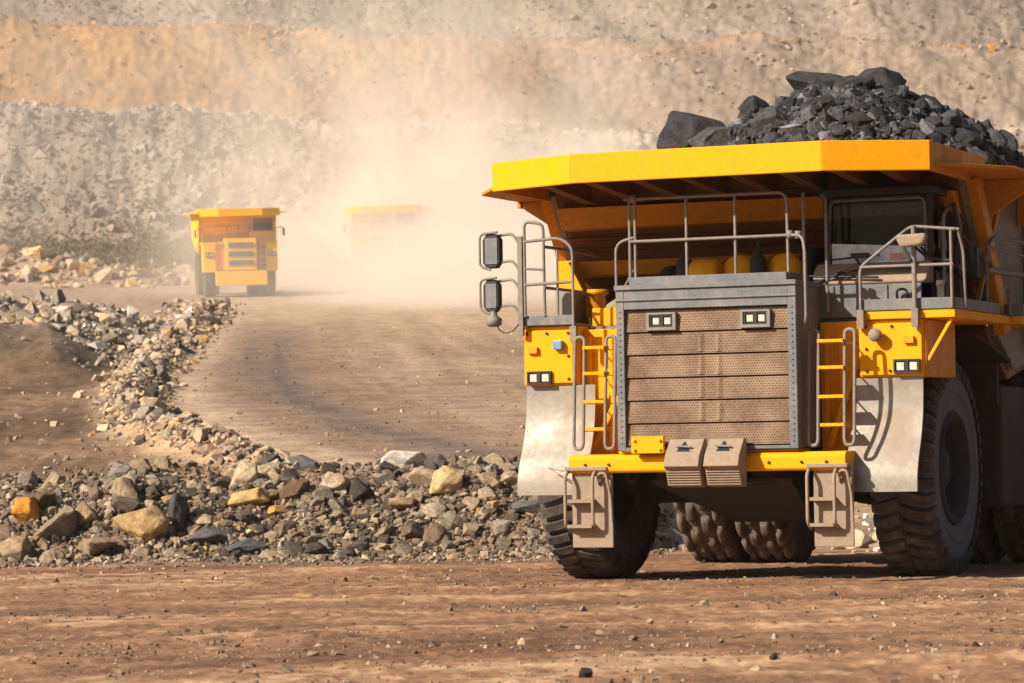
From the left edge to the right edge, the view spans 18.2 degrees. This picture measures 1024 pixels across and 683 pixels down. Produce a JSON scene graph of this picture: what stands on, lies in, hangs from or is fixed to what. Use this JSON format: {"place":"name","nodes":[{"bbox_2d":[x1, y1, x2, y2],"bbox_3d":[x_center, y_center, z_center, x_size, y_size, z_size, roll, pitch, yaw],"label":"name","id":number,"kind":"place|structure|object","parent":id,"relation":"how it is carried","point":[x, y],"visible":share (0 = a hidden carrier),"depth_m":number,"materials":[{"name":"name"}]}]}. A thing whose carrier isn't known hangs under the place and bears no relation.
{"place":"outdoors","nodes":[
{"label":"outdoors","id":0,"kind":"place"},
{"bbox_2d":[0,0,1023,682],"bbox_3d":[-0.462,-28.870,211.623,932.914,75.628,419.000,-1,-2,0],"label":"ground","id":1,"kind":"structure","parent":0,"point":[332,298],"depth_m":117.61,"materials":[{"name":"soil"}]},
{"bbox_2d":[0,523,15,539],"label":"rock","id":2,"kind":"object","parent":1,"relation":"on","point":[6,529],"visible":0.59,"depth_m":49.69,"materials":[{"name":"stone"}]},
{"bbox_2d":[0,535,31,560],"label":"rock","id":3,"kind":"object","parent":1,"relation":"on","point":[18,547],"visible":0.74,"depth_m":48.84,"materials":[{"name":"stone"}]},
{"bbox_2d":[11,496,41,521],"bbox_3d":[-7.609,2.665,50.189,0.421,0.466,0.409,-1,-2,5],"label":"rock","id":4,"kind":"object","parent":1,"relation":"on","point":[26,508],"visible":1,"depth_m":50.05,"materials":[{"name":"stone"}]},
{"bbox_2d":[17,470,37,485],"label":"rock","id":5,"kind":"object","parent":1,"relation":"on","point":[30,477],"visible":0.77,"depth_m":52.14,"materials":[{"name":"stone"}]},
{"bbox_2d":[27,489,55,509],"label":"rock","id":6,"kind":"object","parent":1,"relation":"on","point":[44,498],"visible":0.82,"depth_m":50.41,"materials":[{"name":"stone"}]},
{"bbox_2d":[39,547,66,562],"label":"rock","id":7,"kind":"object","parent":1,"relation":"on","point":[51,554],"visible":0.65,"depth_m":48.50,"materials":[{"name":"stone"}]},
{"bbox_2d":[40,471,65,487],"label":"rock","id":8,"kind":"object","parent":1,"relation":"on","point":[54,478],"visible":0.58,"depth_m":51.63,"materials":[{"name":"stone"}]},
{"bbox_2d":[35,508,76,538],"bbox_3d":[-7.122,2.862,49.746,0.726,0.549,0.502,0,-2,-36],"label":"rock","id":9,"kind":"object","parent":1,"relation":"on","point":[63,522],"visible":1,"depth_m":49.59,"materials":[{"name":"stone"}]},
{"bbox_2d":[75,501,97,525],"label":"rock","id":10,"kind":"object","parent":1,"relation":"on","point":[85,512],"visible":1,"depth_m":49.86,"materials":[{"name":"stone"}]},
{"bbox_2d":[88,488,104,502],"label":"rock","id":11,"kind":"object","parent":1,"relation":"on","point":[96,494],"visible":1,"depth_m":50.54,"materials":[{"name":"stone"}]},
{"bbox_2d":[81,535,118,555],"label":"rock","id":12,"kind":"object","parent":1,"relation":"on","point":[95,544],"visible":0.99,"depth_m":48.97,"materials":[{"name":"stone"}]},
{"bbox_2d":[0,186,230,280],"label":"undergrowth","id":13,"kind":"object","parent":1,"relation":"on","point":[132,252],"visible":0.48,"depth_m":228.82,"materials":[{"name":"stone"}]},
{"bbox_2d":[109,535,127,549],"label":"rock","id":14,"kind":"object","parent":1,"relation":"on","point":[122,543],"visible":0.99,"depth_m":49.28,"materials":[{"name":"stone"}]},
{"bbox_2d":[108,463,130,476],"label":"rock","id":15,"kind":"object","parent":1,"relation":"on","point":[117,468],"visible":0.35,"depth_m":51.59,"materials":[{"name":"stone"}]},
{"bbox_2d":[109,477,138,500],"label":"rock","id":16,"kind":"object","parent":1,"relation":"on","point":[123,486],"visible":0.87,"depth_m":50.42,"materials":[{"name":"stone"}]},
{"bbox_2d":[110,496,139,512],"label":"rock","id":17,"kind":"object","parent":1,"relation":"on","point":[125,504],"visible":0.94,"depth_m":50.05,"materials":[{"name":"stone"}]},
{"bbox_2d":[130,547,149,558],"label":"rock","id":18,"kind":"object","parent":1,"relation":"on","point":[144,553],"visible":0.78,"depth_m":48.92,"materials":[{"name":"stone"}]},
{"bbox_2d":[113,505,169,541],"bbox_3d":[-5.745,2.878,49.676,0.820,0.664,0.668,-1,6,-24],"label":"rock","id":19,"kind":"object","parent":1,"relation":"on","point":[150,523],"visible":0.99,"depth_m":49.49,"materials":[{"name":"stone"}]},
{"bbox_2d":[129,458,153,472],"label":"rock","id":20,"kind":"object","parent":1,"relation":"on","point":[136,463],"visible":0.42,"depth_m":52.58,"materials":[{"name":"stone"}]},
{"bbox_2d":[145,485,159,496],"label":"rock","id":21,"kind":"object","parent":1,"relation":"on","point":[151,490],"visible":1,"depth_m":50.57,"materials":[{"name":"stone"}]},
{"bbox_2d":[146,479,162,490],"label":"rock","id":22,"kind":"object","parent":1,"relation":"on","point":[158,483],"visible":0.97,"depth_m":50.94,"materials":[{"name":"stone"}]},
{"bbox_2d":[154,455,171,468],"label":"rock","id":23,"kind":"object","parent":1,"relation":"on","point":[163,462],"visible":0.59,"depth_m":53.34,"materials":[{"name":"stone"}]},
{"bbox_2d":[168,492,187,531],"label":"rock","id":24,"kind":"object","parent":1,"relation":"on","point":[178,507],"visible":0.91,"depth_m":49.80,"materials":[{"name":"stone"}]},
{"bbox_2d":[193,514,212,524],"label":"rock","id":25,"kind":"object","parent":1,"relation":"on","point":[202,519],"visible":1,"depth_m":49.91,"materials":[{"name":"stone"}]},
{"bbox_2d":[212,476,230,488],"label":"rock","id":26,"kind":"object","parent":1,"relation":"on","point":[223,482],"visible":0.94,"depth_m":51.41,"materials":[{"name":"stone"}]},
{"bbox_2d":[182,208,285,297],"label":"haul truck","id":27,"kind":"object","parent":1,"relation":"on","point":[235,247],"visible":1,"depth_m":182.65,"materials":[{"name":"metal"}]},
{"bbox_2d":[229,461,257,488],"bbox_3d":[-4.311,2.161,51.531,0.501,0.471,0.530,-1,-2,1],"label":"rock","id":28,"kind":"object","parent":1,"relation":"on","point":[245,473],"visible":0.83,"depth_m":51.31,"materials":[{"name":"stone"}]},
{"bbox_2d":[222,538,264,553],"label":"rock","id":29,"kind":"object","parent":1,"relation":"on","point":[248,545],"visible":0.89,"depth_m":49.12,"materials":[{"name":"stone"}]},
{"bbox_2d":[236,510,256,521],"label":"rock","id":30,"kind":"object","parent":1,"relation":"on","point":[245,515],"visible":1,"depth_m":49.95,"materials":[{"name":"stone"}]},
{"bbox_2d":[227,487,270,506],"bbox_3d":[-4.136,2.480,50.486,0.734,0.302,0.400,-13,2,-5],"label":"rock","id":31,"kind":"object","parent":1,"relation":"on","point":[257,496],"visible":1,"depth_m":50.35,"materials":[{"name":"stone"}]},
{"bbox_2d":[0,244,526,525],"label":"rubble","id":32,"kind":"object","parent":1,"relation":"on","point":[28,313],"visible":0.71,"depth_m":109.26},
{"bbox_2d":[257,464,280,476],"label":"rock","id":33,"kind":"object","parent":1,"relation":"on","point":[264,468],"visible":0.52,"depth_m":51.83,"materials":[{"name":"stone"}]},
{"bbox_2d":[260,531,277,541],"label":"rock","id":34,"kind":"object","parent":1,"relation":"on","point":[271,536],"visible":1,"depth_m":49.55,"materials":[{"name":"stone"}]},
{"bbox_2d":[259,453,282,464],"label":"rock","id":35,"kind":"object","parent":1,"relation":"on","point":[267,458],"visible":0.52,"depth_m":52.84,"materials":[{"name":"stone"}]},
{"bbox_2d":[258,550,283,558],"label":"rock","id":36,"kind":"object","parent":1,"relation":"on","point":[267,553],"visible":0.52,"depth_m":48.68,"materials":[{"name":"stone"}]},
{"bbox_2d":[263,468,278,480],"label":"rock","id":37,"kind":"object","parent":1,"relation":"on","point":[271,474],"visible":0.58,"depth_m":51.52,"materials":[{"name":"stone"}]},
{"bbox_2d":[267,505,283,514],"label":"rock","id":38,"kind":"object","parent":1,"relation":"on","point":[275,509],"visible":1,"depth_m":50.23,"materials":[{"name":"stone"}]},
{"bbox_2d":[274,521,296,537],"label":"rock","id":39,"kind":"object","parent":1,"relation":"on","point":[284,527],"visible":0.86,"depth_m":49.61,"materials":[{"name":"stone"}]},
{"bbox_2d":[282,540,304,556],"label":"rock","id":40,"kind":"object","parent":1,"relation":"on","point":[291,547],"visible":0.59,"depth_m":48.94,"materials":[{"name":"stone"}]},
{"bbox_2d":[279,479,309,499],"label":"rock","id":41,"kind":"object","parent":1,"relation":"on","point":[293,489],"visible":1,"depth_m":50.55,"materials":[{"name":"stone"}]},
{"bbox_2d":[287,454,317,470],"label":"rock","id":42,"kind":"object","parent":1,"relation":"on","point":[303,461],"visible":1,"depth_m":52.49,"materials":[{"name":"stone"}]},
{"bbox_2d":[303,533,320,543],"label":"rock","id":43,"kind":"object","parent":1,"relation":"on","point":[312,538],"visible":0.88,"depth_m":49.25,"materials":[{"name":"stone"}]},
{"bbox_2d":[303,542,329,554],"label":"rock","id":44,"kind":"object","parent":1,"relation":"on","point":[314,548],"visible":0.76,"depth_m":48.73,"materials":[{"name":"stone"}]},
{"bbox_2d":[309,495,324,506],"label":"rock","id":45,"kind":"object","parent":1,"relation":"on","point":[317,500],"visible":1,"depth_m":50.05,"materials":[{"name":"stone"}]},
{"bbox_2d":[311,485,333,499],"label":"rock","id":46,"kind":"object","parent":1,"relation":"on","point":[326,492],"visible":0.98,"depth_m":50.31,"materials":[{"name":"stone"}]},
{"bbox_2d":[320,462,335,472],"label":"rock","id":47,"kind":"object","parent":1,"relation":"on","point":[326,467],"visible":0.63,"depth_m":52.30,"materials":[{"name":"stone"}]},
{"bbox_2d":[319,471,350,490],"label":"rock","id":48,"kind":"object","parent":1,"relation":"on","point":[335,482],"visible":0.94,"depth_m":50.54,"materials":[{"name":"stone"}]},
{"bbox_2d":[329,525,344,535],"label":"rock","id":49,"kind":"object","parent":1,"relation":"on","point":[336,530],"visible":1,"depth_m":49.46,"materials":[{"name":"stone"}]},
{"bbox_2d":[327,500,347,511],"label":"rock","id":50,"kind":"object","parent":1,"relation":"on","point":[336,505],"visible":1,"depth_m":50.05,"materials":[{"name":"stone"}]},
{"bbox_2d":[341,546,357,557],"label":"rock","id":51,"kind":"object","parent":1,"relation":"on","point":[348,551],"visible":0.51,"depth_m":48.51,"materials":[{"name":"stone"}]},
{"bbox_2d":[351,540,368,550],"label":"rock","id":52,"kind":"object","parent":1,"relation":"on","point":[359,545],"visible":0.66,"depth_m":49.01,"materials":[{"name":"stone"}]},
{"bbox_2d":[349,479,374,500],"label":"rock","id":53,"kind":"object","parent":1,"relation":"on","point":[358,489],"visible":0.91,"depth_m":50.38,"materials":[{"name":"stone"}]},
{"bbox_2d":[372,525,393,538],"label":"rock","id":54,"kind":"object","parent":1,"relation":"on","point":[386,529],"visible":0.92,"depth_m":49.51,"materials":[{"name":"stone"}]},
{"bbox_2d":[374,474,395,484],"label":"rock","id":55,"kind":"object","parent":1,"relation":"on","point":[382,480],"visible":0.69,"depth_m":51.14,"materials":[{"name":"stone"}]},
{"bbox_2d":[375,460,396,473],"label":"rock","id":56,"kind":"object","parent":1,"relation":"on","point":[383,465],"visible":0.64,"depth_m":52.02,"materials":[{"name":"stone"}]},
{"bbox_2d":[342,204,442,285],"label":"haul truck","id":57,"kind":"object","parent":1,"relation":"on","point":[387,241],"visible":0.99,"depth_m":201.69,"materials":[{"name":"metal"}]},
{"bbox_2d":[388,497,414,508],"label":"rock","id":58,"kind":"object","parent":1,"relation":"on","point":[401,502],"visible":1,"depth_m":50.08,"materials":[{"name":"stone"}]},
{"bbox_2d":[381,450,426,468],"bbox_3d":[-1.776,2.003,52.589,0.728,0.390,0.522,-2,-15,26],"label":"rock","id":59,"kind":"object","parent":1,"relation":"on","point":[400,459],"visible":0.76,"depth_m":52.44,"materials":[{"name":"stone"}]},
{"bbox_2d":[395,543,412,553],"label":"rock","id":60,"kind":"object","parent":1,"relation":"on","point":[403,548],"visible":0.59,"depth_m":48.69,"materials":[{"name":"stone"}]},
{"bbox_2d":[400,523,424,537],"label":"rock","id":61,"kind":"object","parent":1,"relation":"on","point":[410,530],"visible":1,"depth_m":49.38,"materials":[{"name":"stone"}]},
{"bbox_2d":[406,490,422,503],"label":"rock","id":62,"kind":"object","parent":1,"relation":"on","point":[417,495],"visible":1,"depth_m":50.26,"materials":[{"name":"stone"}]},
{"bbox_2d":[408,467,435,484],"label":"rock","id":63,"kind":"object","parent":1,"relation":"on","point":[419,476],"visible":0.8,"depth_m":50.71,"materials":[{"name":"stone"}]},
{"bbox_2d":[422,502,445,518],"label":"rock","id":64,"kind":"object","parent":1,"relation":"on","point":[434,510],"visible":0.99,"depth_m":49.90,"materials":[{"name":"stone"}]},
{"bbox_2d":[424,454,446,467],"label":"rock","id":65,"kind":"object","parent":1,"relation":"on","point":[439,460],"visible":0.52,"depth_m":51.82,"materials":[{"name":"stone"}]},
{"bbox_2d":[422,524,450,543],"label":"rock","id":66,"kind":"object","parent":1,"relation":"on","point":[435,533],"visible":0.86,"depth_m":49.33,"materials":[{"name":"stone"}]},
{"bbox_2d":[0,297,880,577],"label":"gravel","id":67,"kind":"structure","parent":1,"relation":"on","point":[152,411],"depth_m":50.62,"materials":[{"name":"stone"}]},
{"bbox_2d":[184,527,235,542],"bbox_3d":[-4.661,2.998,49.484,0.893,0.282,0.439,-7,8,-28],"label":"rock","id":68,"kind":"object","parent":67,"relation":"on","point":[209,534],"visible":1,"depth_m":49.33,"materials":[{"name":"stone"}]},
{"bbox_2d":[429,466,462,493],"bbox_3d":[-1.066,2.198,50.524,0.492,0.480,0.502,0,-2,-19],"label":"rock","id":69,"kind":"object","parent":1,"relation":"on","point":[446,479],"visible":1,"depth_m":50.36,"materials":[{"name":"stone"}]},
{"bbox_2d":[441,540,452,551],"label":"rock","id":70,"kind":"object","parent":1,"relation":"on","point":[446,545],"visible":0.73,"depth_m":48.97,"materials":[{"name":"stone"}]},
{"bbox_2d":[440,511,467,529],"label":"rock","id":71,"kind":"object","parent":1,"relation":"on","point":[450,520],"visible":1,"depth_m":49.58,"materials":[{"name":"stone"}]},
{"bbox_2d":[462,496,480,510],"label":"rock","id":72,"kind":"object","parent":1,"relation":"on","point":[472,503],"visible":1,"depth_m":50.07,"materials":[{"name":"stone"}]},
{"bbox_2d":[463,523,479,535],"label":"rock","id":73,"kind":"object","parent":1,"relation":"on","point":[469,529],"visible":1,"depth_m":49.45,"materials":[{"name":"stone"}]},
{"bbox_2d":[477,486,498,500],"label":"rock","id":74,"kind":"object","parent":1,"relation":"on","point":[488,492],"visible":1,"depth_m":50.21,"materials":[{"name":"stone"}]},
{"bbox_2d":[479,472,496,484],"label":"rock","id":75,"kind":"object","parent":1,"relation":"on","point":[486,478],"visible":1,"depth_m":50.54,"materials":[{"name":"stone"}]},
{"bbox_2d":[483,453,505,464],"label":"rock","id":76,"kind":"object","parent":1,"relation":"on","point":[495,458],"visible":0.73,"depth_m":51.35,"materials":[{"name":"stone"}]},
{"bbox_2d":[493,520,511,533],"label":"rock","id":77,"kind":"object","parent":1,"relation":"on","point":[501,526],"visible":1,"depth_m":49.53,"materials":[{"name":"stone"}]},
{"bbox_2d":[495,537,511,548],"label":"rock","id":78,"kind":"object","parent":1,"relation":"on","point":[504,543],"visible":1,"depth_m":49.15,"materials":[{"name":"stone"}]},
{"bbox_2d":[499,463,516,474],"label":"rock","id":79,"kind":"object","parent":1,"relation":"on","point":[503,467],"visible":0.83,"depth_m":50.90,"materials":[{"name":"stone"}]},
{"bbox_2d":[499,470,517,485],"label":"rock","id":80,"kind":"object","parent":1,"relation":"on","point":[510,478],"visible":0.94,"depth_m":50.60,"materials":[{"name":"stone"}]},
{"bbox_2d":[0,0,1023,258],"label":"scree","id":81,"kind":"structure","parent":1,"relation":"on","point":[214,148],"depth_m":247.33,"materials":[{"name":"stone"}]},
{"bbox_2d":[0,559,1023,682],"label":"dirt clods","id":82,"kind":"object","parent":1,"relation":"on","point":[248,665],"visible":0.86,"depth_m":27.33,"materials":[{"name":"soil"}]},
{"bbox_2d":[511,499,540,513],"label":"rock","id":83,"kind":"object","parent":1,"relation":"on","point":[530,506],"visible":0.52,"depth_m":49.81,"materials":[{"name":"stone"}]},
{"bbox_2d":[578,667,592,677],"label":"rock","id":84,"kind":"object","parent":1,"relation":"on","point":[585,672],"visible":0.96,"depth_m":22.47,"materials":[{"name":"stone"}]},
{"bbox_2d":[478,140,1023,577],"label":"haul truck","id":85,"kind":"object","parent":1,"relation":"on","point":[766,368],"visible":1,"depth_m":38.30,"materials":[{"name":"paint"}]},
{"bbox_2d":[636,76,1023,204],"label":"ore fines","id":86,"kind":"object","parent":85,"relation":"in","point":[888,113],"visible":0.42,"depth_m":40.27,"materials":[{"name":"stone"}]},
{"bbox_2d":[656,111,725,148],"bbox_3d":[2.304,-2.601,41.102,0.931,0.755,0.693,-1,-2,-9],"label":"ore lump","id":87,"kind":"object","parent":86,"relation":"on","point":[680,129],"visible":0.45,"depth_m":40.90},
{"bbox_2d":[688,126,733,146],"bbox_3d":[2.574,-2.558,40.757,0.598,0.428,0.640,-22,36,-23],"label":"ore lump","id":88,"kind":"object","parent":86,"relation":"on","point":[712,136],"visible":0.57,"depth_m":40.55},
{"bbox_2d":[738,95,769,114],"bbox_3d":[3.156,-3.015,41.607,0.266,0.375,0.409,-3,-3,40],"label":"ore lump","id":89,"kind":"object","parent":86,"relation":"on","point":[751,104],"visible":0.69,"depth_m":41.49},
{"bbox_2d":[754,106,785,132],"bbox_3d":[3.227,-2.777,40.556,0.385,0.416,0.451,0,1,-27],"label":"ore lump","id":90,"kind":"object","parent":86,"relation":"on","point":[771,114],"visible":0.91,"depth_m":40.44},
{"bbox_2d":[785,71,842,90],"bbox_3d":[4.050,-3.318,41.731,0.941,0.375,0.678,6,6,17],"label":"ore lump","id":91,"kind":"object","parent":86,"relation":"on","point":[798,80],"visible":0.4,"depth_m":41.66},
{"bbox_2d":[811,114,835,132],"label":"ore lump","id":92,"kind":"object","parent":86,"relation":"on","point":[826,120],"visible":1,"depth_m":39.98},
{"bbox_2d":[817,94,835,105],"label":"ore lump","id":93,"kind":"object","parent":86,"relation":"on","point":[827,99],"visible":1,"depth_m":40.35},
{"bbox_2d":[834,75,856,86],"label":"ore lump","id":94,"kind":"object","parent":86,"relation":"on","point":[839,81],"visible":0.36,"depth_m":41.16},
{"bbox_2d":[845,111,871,126],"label":"ore lump","id":95,"kind":"object","parent":86,"relation":"on","point":[859,118],"visible":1,"depth_m":39.90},
{"bbox_2d":[843,76,875,89],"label":"ore lump","id":96,"kind":"object","parent":86,"relation":"on","point":[869,82],"visible":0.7,"depth_m":40.91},
{"bbox_2d":[859,124,875,136],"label":"ore lump","id":97,"kind":"object","parent":86,"relation":"on","point":[868,130],"visible":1,"depth_m":39.77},
{"bbox_2d":[856,67,906,87],"bbox_3d":[4.745,-3.353,41.639,0.763,0.419,0.504,-1,-2,10],"label":"ore lump","id":98,"kind":"object","parent":86,"relation":"on","point":[885,77],"visible":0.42,"depth_m":41.49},
{"bbox_2d":[902,119,916,130],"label":"ore lump","id":99,"kind":"object","parent":86,"relation":"on","point":[907,124],"visible":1,"depth_m":39.82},
{"bbox_2d":[912,97,929,111],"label":"ore lump","id":100,"kind":"object","parent":86,"relation":"on","point":[921,103],"visible":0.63,"depth_m":40.98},
{"bbox_2d":[924,98,941,113],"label":"ore lump","id":101,"kind":"object","parent":86,"relation":"on","point":[934,107],"visible":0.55,"depth_m":41.29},
{"bbox_2d":[924,116,942,126],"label":"ore lump","id":102,"kind":"object","parent":86,"relation":"on","point":[936,121],"visible":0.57,"depth_m":40.03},
{"bbox_2d":[929,132,945,143],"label":"ore lump","id":103,"kind":"object","parent":86,"relation":"on","point":[937,137],"visible":0.51,"depth_m":39.66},
{"bbox_2d":[934,125,953,137],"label":"ore lump","id":104,"kind":"object","parent":86,"relation":"on","point":[944,130],"visible":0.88,"depth_m":40.03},
{"bbox_2d":[941,110,962,126],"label":"ore lump","id":105,"kind":"object","parent":86,"relation":"on","point":[953,117],"visible":0.41,"depth_m":40.45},
{"bbox_2d":[954,128,983,146],"bbox_3d":[5.717,-2.547,40.250,0.402,0.299,0.488,-1,-2,12],"label":"ore lump","id":106,"kind":"object","parent":86,"relation":"on","point":[973,139],"visible":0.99,"depth_m":40.06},
{"bbox_2d":[966,147,992,164],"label":"ore lump","id":107,"kind":"object","parent":86,"relation":"on","point":[987,157],"visible":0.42,"depth_m":39.76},
{"bbox_2d":[986,128,1007,152],"bbox_3d":[6.224,-2.528,41.381,0.286,0.426,0.402,33,-18,-14],"label":"ore lump","id":108,"kind":"object","parent":86,"relation":"on","point":[995,135],"visible":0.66,"depth_m":41.22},
{"bbox_2d":[999,129,1017,151],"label":"ore lump","id":109,"kind":"object","parent":86,"relation":"on","point":[1012,143],"visible":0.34,"depth_m":42.06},
{"bbox_2d":[943,44,994,51],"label":"rock","id":110,"kind":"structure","parent":1,"relation":"on","point":[990,47],"depth_m":289.01,"materials":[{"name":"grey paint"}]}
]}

